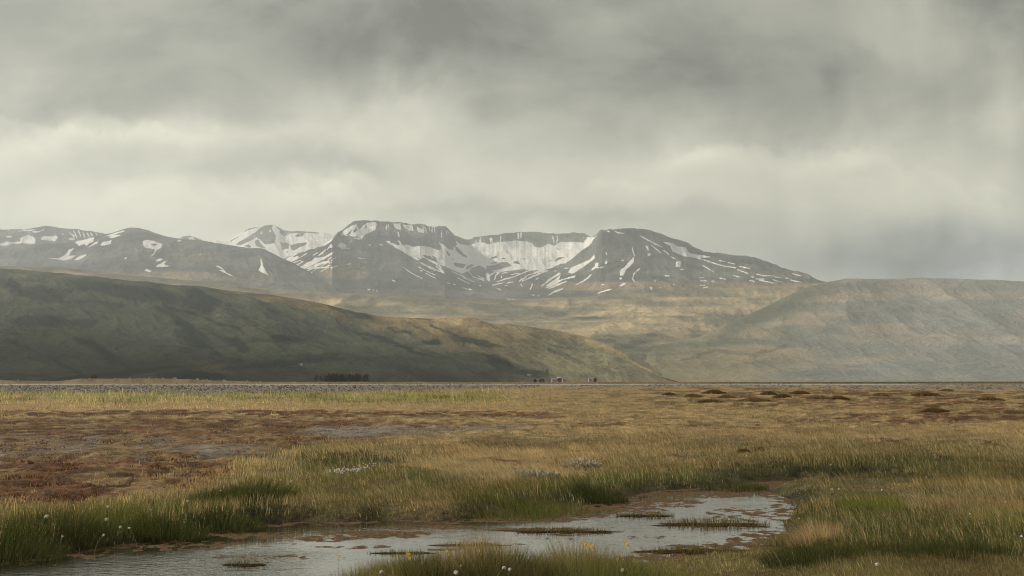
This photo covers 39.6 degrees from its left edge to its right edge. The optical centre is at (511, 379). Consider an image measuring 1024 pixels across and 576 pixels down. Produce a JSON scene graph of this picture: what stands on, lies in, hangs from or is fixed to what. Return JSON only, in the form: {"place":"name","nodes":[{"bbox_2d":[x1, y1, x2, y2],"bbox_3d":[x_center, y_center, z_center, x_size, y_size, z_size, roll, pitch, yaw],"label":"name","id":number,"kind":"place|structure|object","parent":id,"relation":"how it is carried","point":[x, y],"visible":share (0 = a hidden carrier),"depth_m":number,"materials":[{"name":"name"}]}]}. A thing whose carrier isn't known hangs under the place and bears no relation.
{"place":"outdoors","nodes":[
{"label":"outdoors","id":0,"kind":"place"},
{"bbox_2d":[0,226,103,246],"bbox_3d":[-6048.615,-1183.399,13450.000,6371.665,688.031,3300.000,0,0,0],"label":"snowy ridge","id":1,"kind":"structure","parent":0,"point":[37,235],"depth_m":13234.47,"materials":[{"name":"grey stone"}]},
{"bbox_2d":[0,228,352,293],"bbox_3d":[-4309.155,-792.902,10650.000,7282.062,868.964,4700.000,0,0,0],"label":"mountain","id":2,"kind":"structure","parent":0,"point":[137,252],"depth_m":10237.36,"materials":[{"name":"grey stone"}]},
{"bbox_2d":[179,225,335,258],"bbox_3d":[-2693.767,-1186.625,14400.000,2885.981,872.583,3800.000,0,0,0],"label":"snowy mountain","id":3,"kind":"structure","parent":0,"point":[278,241],"depth_m":14426.60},
{"bbox_2d":[0,268,677,381],"bbox_3d":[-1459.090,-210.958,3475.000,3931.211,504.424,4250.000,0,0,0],"label":"hill","id":4,"kind":"structure","parent":0,"point":[59,326],"depth_m":3009.98,"materials":[{"name":"green plant"}]},
{"bbox_2d":[314,373,370,381],"bbox_3d":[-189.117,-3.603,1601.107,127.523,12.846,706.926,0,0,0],"label":"conifer wood","id":5,"kind":"object","parent":4,"relation":"on","point":[332,377],"visible":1,"depth_m":1249.91,"materials":[{"name":"green plant"}]},
{"bbox_2d":[491,355,548,375],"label":"birch scrub","id":6,"kind":"object","parent":4,"relation":"on","point":[497,360],"visible":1,"depth_m":2742.69,"materials":[{"name":"green plant"}]},
{"bbox_2d":[0,479,800,575],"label":"water","id":7,"kind":"structure","parent":0,"point":[301,549],"depth_m":17.52,"materials":[{"name":"grey liquid"}]},
{"bbox_2d":[222,556,267,566],"bbox_3d":[-2.846,1.932,15.070,0.544,0.116,0.284,0,0,0],"label":"sedge islet","id":8,"kind":"object","parent":7,"relation":"on","point":[240,564],"visible":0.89,"depth_m":15.07,"materials":[{"name":"green plant"}]},
{"bbox_2d":[366,549,436,553],"bbox_3d":[-1.234,1.949,16.149,0.846,0.082,0.222,0,0,0],"label":"sedge islet","id":9,"kind":"object","parent":7,"relation":"on","point":[386,552],"visible":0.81,"depth_m":16.11,"materials":[{"name":"green plant"}]},
{"bbox_2d":[437,540,508,545],"bbox_3d":[-0.526,1.942,16.903,1.054,0.097,0.241,0,0,0],"label":"sedge islet","id":10,"kind":"object","parent":7,"relation":"on","point":[447,544],"visible":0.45,"depth_m":16.89,"materials":[{"name":"green plant"}]},
{"bbox_2d":[492,525,620,533],"bbox_3d":[0.586,1.928,18.393,1.870,0.124,0.475,0,0,0],"label":"sedge islet","id":11,"kind":"object","parent":7,"relation":"on","point":[580,530],"visible":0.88,"depth_m":18.37,"materials":[{"name":"green plant"}]},
{"bbox_2d":[615,509,674,517],"bbox_3d":[1.904,1.924,20.540,0.934,0.133,0.504,0,0,0],"label":"sedge islet","id":12,"kind":"object","parent":7,"relation":"on","point":[658,514],"visible":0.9,"depth_m":20.52,"materials":[{"name":"green plant"}]},
{"bbox_2d":[635,542,753,555],"bbox_3d":[2.149,1.925,16.268,1.701,0.131,0.708,0,0,0],"label":"sedge islet","id":13,"kind":"object","parent":7,"relation":"on","point":[688,551],"visible":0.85,"depth_m":16.24,"materials":[{"name":"green plant"}]},
{"bbox_2d":[650,515,770,526],"bbox_3d":[2.661,1.909,19.304,1.769,0.161,0.726,0,0,0],"label":"sedge islet","id":14,"kind":"object","parent":7,"relation":"on","point":[723,523],"visible":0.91,"depth_m":19.23,"materials":[{"name":"green plant"}]},
{"bbox_2d":[0,266,820,375],"bbox_3d":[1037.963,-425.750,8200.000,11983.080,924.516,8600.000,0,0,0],"label":"moorland","id":15,"kind":"structure","parent":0,"point":[632,325],"depth_m":8261.09,"materials":[{"name":"brown plant"}]},
{"bbox_2d":[0,384,917,384],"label":"road","id":16,"kind":"structure","parent":0,"point":[497,384],"depth_m":467.53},
{"bbox_2d":[0,378,1023,575],"bbox_3d":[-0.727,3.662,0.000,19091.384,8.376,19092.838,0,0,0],"label":"ground","id":17,"kind":"structure","parent":0,"point":[26,465],"depth_m":50.39,"materials":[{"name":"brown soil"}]},
{"bbox_2d":[0,510,78,566],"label":"grass tussock","id":18,"kind":"object","parent":17,"relation":"on","point":[13,544],"depth_m":15.54,"materials":[{"name":"green plant"}]},
{"bbox_2d":[2,500,123,551],"bbox_3d":[-5.263,1.695,16.745,1.469,0.645,1.428,0,0,0],"label":"grass tussock","id":19,"kind":"object","parent":17,"relation":"on","point":[48,521],"depth_m":16.64,"materials":[{"name":"green plant"}]},
{"bbox_2d":[83,497,164,542],"bbox_3d":[-4.761,1.709,17.534,1.112,0.573,1.096,0,0,0],"label":"grass tussock","id":20,"kind":"object","parent":17,"relation":"on","point":[117,515],"depth_m":17.47,"materials":[{"name":"green plant"}]},
{"bbox_2d":[130,505,218,543],"bbox_3d":[-4.194,1.792,17.549,1.179,0.509,1.129,0,0,0],"label":"grass tussock","id":21,"kind":"object","parent":17,"relation":"on","point":[171,529],"depth_m":17.44,"materials":[{"name":"green plant"}]},
{"bbox_2d":[191,482,254,505],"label":"grass tussock","id":22,"kind":"object","parent":17,"relation":"on","point":[205,495],"depth_m":20.48,"materials":[{"name":"green plant"}]},
{"bbox_2d":[198,506,276,533],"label":"grass tussock","id":23,"kind":"object","parent":17,"relation":"on","point":[225,520],"depth_m":18.50,"materials":[{"name":"green plant"}]},
{"bbox_2d":[4,425,505,459],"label":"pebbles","id":24,"kind":"object","parent":17,"relation":"on","point":[225,443],"visible":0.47,"depth_m":42.37,"materials":[{"name":"grey stone"}]},
{"bbox_2d":[218,473,301,501],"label":"grass tussock","id":25,"kind":"object","parent":17,"relation":"on","point":[267,490],"depth_m":20.80,"materials":[{"name":"green plant"}]},
{"bbox_2d":[0,386,550,404],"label":"verge grass","id":26,"kind":"structure","parent":17,"relation":"on","point":[108,395],"depth_m":134.75,"materials":[{"name":"plant"}]},
{"bbox_2d":[323,556,398,575],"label":"grass tussock","id":27,"kind":"object","parent":17,"relation":"on","point":[353,573],"depth_m":12.95,"materials":[{"name":"green plant"}]},
{"bbox_2d":[349,545,451,575],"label":"grass tussock","id":28,"kind":"object","parent":17,"relation":"on","point":[382,568],"depth_m":12.49,"materials":[{"name":"green plant"}]},
{"bbox_2d":[376,542,481,575],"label":"grass tussock","id":29,"kind":"object","parent":17,"relation":"on","point":[437,566],"depth_m":12.22,"materials":[{"name":"green plant"}]},
{"bbox_2d":[425,524,528,575],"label":"grass tussock","id":30,"kind":"object","parent":17,"relation":"on","point":[465,550],"depth_m":12.41,"materials":[{"name":"green plant"}]},
{"bbox_2d":[447,537,560,575],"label":"grass tussock","id":31,"kind":"object","parent":17,"relation":"on","point":[487,569],"depth_m":12.11,"materials":[{"name":"green plant"}]},
{"bbox_2d":[463,491,559,519],"bbox_3d":[-0.015,1.839,20.574,1.515,0.467,1.571,0,0,0],"label":"grass tussock","id":32,"kind":"object","parent":17,"relation":"on","point":[513,515],"depth_m":20.53,"materials":[{"name":"green plant"}]},
{"bbox_2d":[0,387,1023,508],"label":"moss","id":33,"kind":"object","parent":17,"relation":"on","point":[169,475],"visible":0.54,"depth_m":41.15,"materials":[{"name":"brown plant"}]},
{"bbox_2d":[0,383,1023,393],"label":"gravel","id":34,"kind":"structure","parent":17,"relation":"on","point":[310,387],"depth_m":319.19,"materials":[{"name":"grey gravel"}]},
{"bbox_2d":[482,554,588,575],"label":"grass tussock","id":35,"kind":"object","parent":17,"relation":"on","point":[537,569],"depth_m":12.00,"materials":[{"name":"green plant"}]},
{"bbox_2d":[513,467,560,477],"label":"willow shrub","id":36,"kind":"object","parent":17,"relation":"on","point":[539,473],"visible":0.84,"depth_m":25.97,"materials":[{"name":"grey plant"}]},
{"bbox_2d":[502,493,600,517],"bbox_3d":[0.552,1.913,20.975,1.549,0.432,1.522,0,0,0],"label":"grass tussock","id":37,"kind":"object","parent":17,"relation":"on","point":[554,506],"depth_m":21.02,"materials":[{"name":"green plant"}]},
{"bbox_2d":[521,531,621,575],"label":"grass tussock","id":38,"kind":"object","parent":17,"relation":"on","point":[562,551],"depth_m":12.55,"materials":[{"name":"green plant"}]},
{"bbox_2d":[561,456,600,469],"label":"willow shrub","id":39,"kind":"object","parent":17,"relation":"on","point":[582,463],"visible":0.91,"depth_m":28.54,"materials":[{"name":"grey plant"}]},
{"bbox_2d":[563,480,629,503],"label":"grass tussock","id":40,"kind":"object","parent":17,"relation":"on","point":[600,497],"depth_m":22.84,"materials":[{"name":"green plant"}]},
{"bbox_2d":[533,543,661,575],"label":"grass tussock","id":41,"kind":"object","parent":17,"relation":"on","point":[588,561],"depth_m":12.20,"materials":[{"name":"green plant"}]},
{"bbox_2d":[562,551,698,575],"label":"grass tussock","id":42,"kind":"object","parent":17,"relation":"on","point":[637,568],"depth_m":12.04,"materials":[{"name":"green plant"}]},
{"bbox_2d":[662,392,676,395],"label":"moss hummock","id":43,"kind":"object","parent":17,"relation":"on","point":[669,393],"visible":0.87,"depth_m":160.66,"materials":[{"name":"brown plant"}]},
{"bbox_2d":[625,568,734,575],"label":"grass tussock","id":44,"kind":"object","parent":17,"relation":"on","point":[687,573],"depth_m":12.06,"materials":[{"name":"green plant"}]},
{"bbox_2d":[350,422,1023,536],"bbox_3d":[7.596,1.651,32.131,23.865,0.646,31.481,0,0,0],"label":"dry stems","id":45,"kind":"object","parent":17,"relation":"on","point":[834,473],"visible":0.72,"depth_m":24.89,"materials":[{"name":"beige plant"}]},
{"bbox_2d":[684,393,702,396],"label":"moss hummock","id":46,"kind":"object","parent":17,"relation":"on","point":[693,395],"visible":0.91,"depth_m":146.08,"materials":[{"name":"brown plant"}]},
{"bbox_2d":[695,399,725,402],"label":"moss hummock","id":47,"kind":"object","parent":17,"relation":"on","point":[709,401],"visible":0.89,"depth_m":110.63,"materials":[{"name":"brown plant"}]},
{"bbox_2d":[701,389,726,393],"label":"moss hummock","id":48,"kind":"object","parent":17,"relation":"on","point":[713,391],"visible":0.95,"depth_m":178.32,"materials":[{"name":"brown plant"}]},
{"bbox_2d":[718,394,735,397],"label":"moss hummock","id":49,"kind":"object","parent":17,"relation":"on","point":[725,396],"visible":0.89,"depth_m":139.74,"materials":[{"name":"brown plant"}]},
{"bbox_2d":[698,478,770,491],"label":"grass tussock","id":50,"kind":"object","parent":17,"relation":"on","point":[749,486],"depth_m":25.38,"materials":[{"name":"green plant"}]},
{"bbox_2d":[737,448,750,453],"bbox_3d":[5.631,1.796,34.620,0.460,0.284,0.365,0,0,0],"label":"moss hummock","id":51,"kind":"object","parent":17,"relation":"on","point":[743,450],"visible":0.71,"depth_m":34.53,"materials":[{"name":"brown plant"}]},
{"bbox_2d":[735,397,769,401],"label":"moss hummock","id":52,"kind":"object","parent":17,"relation":"on","point":[753,399],"visible":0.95,"depth_m":116.50,"materials":[{"name":"brown plant"}]},
{"bbox_2d":[754,446,766,451],"bbox_3d":[6.278,1.819,35.977,0.431,0.308,0.337,0,0,0],"label":"moss hummock","id":53,"kind":"object","parent":17,"relation":"on","point":[762,447],"visible":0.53,"depth_m":35.92,"materials":[{"name":"brown plant"}]},
{"bbox_2d":[759,391,776,394],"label":"moss hummock","id":54,"kind":"object","parent":17,"relation":"on","point":[768,393],"visible":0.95,"depth_m":160.67,"materials":[{"name":"brown plant"}]},
{"bbox_2d":[773,393,791,397],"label":"moss hummock","id":55,"kind":"object","parent":17,"relation":"on","point":[782,395],"visible":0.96,"depth_m":139.65,"materials":[{"name":"brown plant"}]},
{"bbox_2d":[789,390,809,393],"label":"moss hummock","id":56,"kind":"object","parent":17,"relation":"on","point":[799,392],"visible":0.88,"depth_m":178.41,"materials":[{"name":"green plant"}]},
{"bbox_2d":[754,531,869,568],"bbox_3d":[2.965,1.690,14.087,1.221,0.408,1.205,0,0,0],"label":"grass tussock","id":57,"kind":"object","parent":17,"relation":"on","point":[818,552],"depth_m":13.98,"materials":[{"name":"green plant"}]},
{"bbox_2d":[778,514,853,547],"bbox_3d":[3.521,1.748,16.520,0.896,0.454,0.954,0,0,27],"label":"grass tussock","id":58,"kind":"object","parent":17,"relation":"on","point":[824,534],"depth_m":16.47,"materials":[{"name":"plant"}]},
{"bbox_2d":[806,395,828,398],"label":"moss hummock","id":59,"kind":"object","parent":17,"relation":"on","point":[818,397],"visible":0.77,"depth_m":128.44,"materials":[{"name":"brown plant"}]},
{"bbox_2d":[829,395,850,399],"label":"moss hummock","id":60,"kind":"object","parent":17,"relation":"on","point":[838,397],"visible":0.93,"depth_m":125.90,"materials":[{"name":"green plant"}]},
{"bbox_2d":[827,492,909,516],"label":"grass tussock","id":61,"kind":"object","parent":17,"relation":"on","point":[864,503],"depth_m":19.06,"materials":[{"name":"green plant"}]},
{"bbox_2d":[869,393,891,396],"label":"moss hummock","id":62,"kind":"object","parent":17,"relation":"on","point":[881,394],"visible":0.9,"depth_m":149.31,"materials":[{"name":"brown plant"}]},
{"bbox_2d":[827,535,943,560],"bbox_3d":[3.775,1.701,14.479,1.234,0.310,1.208,0,0,0],"label":"grass tussock","id":63,"kind":"object","parent":17,"relation":"on","point":[890,547],"depth_m":14.36,"materials":[{"name":"green plant"}]},
{"bbox_2d":[910,391,940,395],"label":"moss hummock","id":64,"kind":"object","parent":17,"relation":"on","point":[925,393],"visible":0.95,"depth_m":152.72,"materials":[{"name":"brown plant"}]},
{"bbox_2d":[921,407,949,412],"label":"moss hummock","id":65,"kind":"object","parent":17,"relation":"on","point":[933,409],"visible":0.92,"depth_m":78.25,"materials":[{"name":"brown plant"}]},
{"bbox_2d":[906,533,1023,562],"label":"grass tussock","id":66,"kind":"object","parent":17,"relation":"on","point":[983,548],"depth_m":14.42,"materials":[{"name":"green plant"}]},
{"bbox_2d":[977,396,1004,400],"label":"moss hummock","id":67,"kind":"object","parent":17,"relation":"on","point":[989,398],"visible":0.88,"depth_m":121.13,"materials":[{"name":"brown plant"}]},
{"bbox_2d":[0,381,1023,575],"bbox_3d":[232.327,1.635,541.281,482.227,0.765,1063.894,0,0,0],"label":"green grass","id":68,"kind":"structure","parent":0,"point":[1009,529],"depth_m":21.80,"materials":[{"name":"green plant"}]},
{"bbox_2d":[0,0,1023,281],"label":"sky","id":69,"kind":"structure","parent":0,"point":[825,140],"materials":[{"name":"grey"}]},
{"bbox_2d":[284,220,824,299],"bbox_3d":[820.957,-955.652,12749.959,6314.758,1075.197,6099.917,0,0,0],"label":"cirque mountain","id":70,"kind":"structure","parent":0,"point":[375,257],"depth_m":11505.48,"materials":[{"name":"grey stone"}]},
{"bbox_2d":[640,278,1023,381],"bbox_3d":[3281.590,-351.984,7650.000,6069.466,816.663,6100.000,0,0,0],"label":"hill","id":71,"kind":"structure","parent":0,"point":[897,330],"depth_m":7199.94,"materials":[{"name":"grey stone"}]}
]}

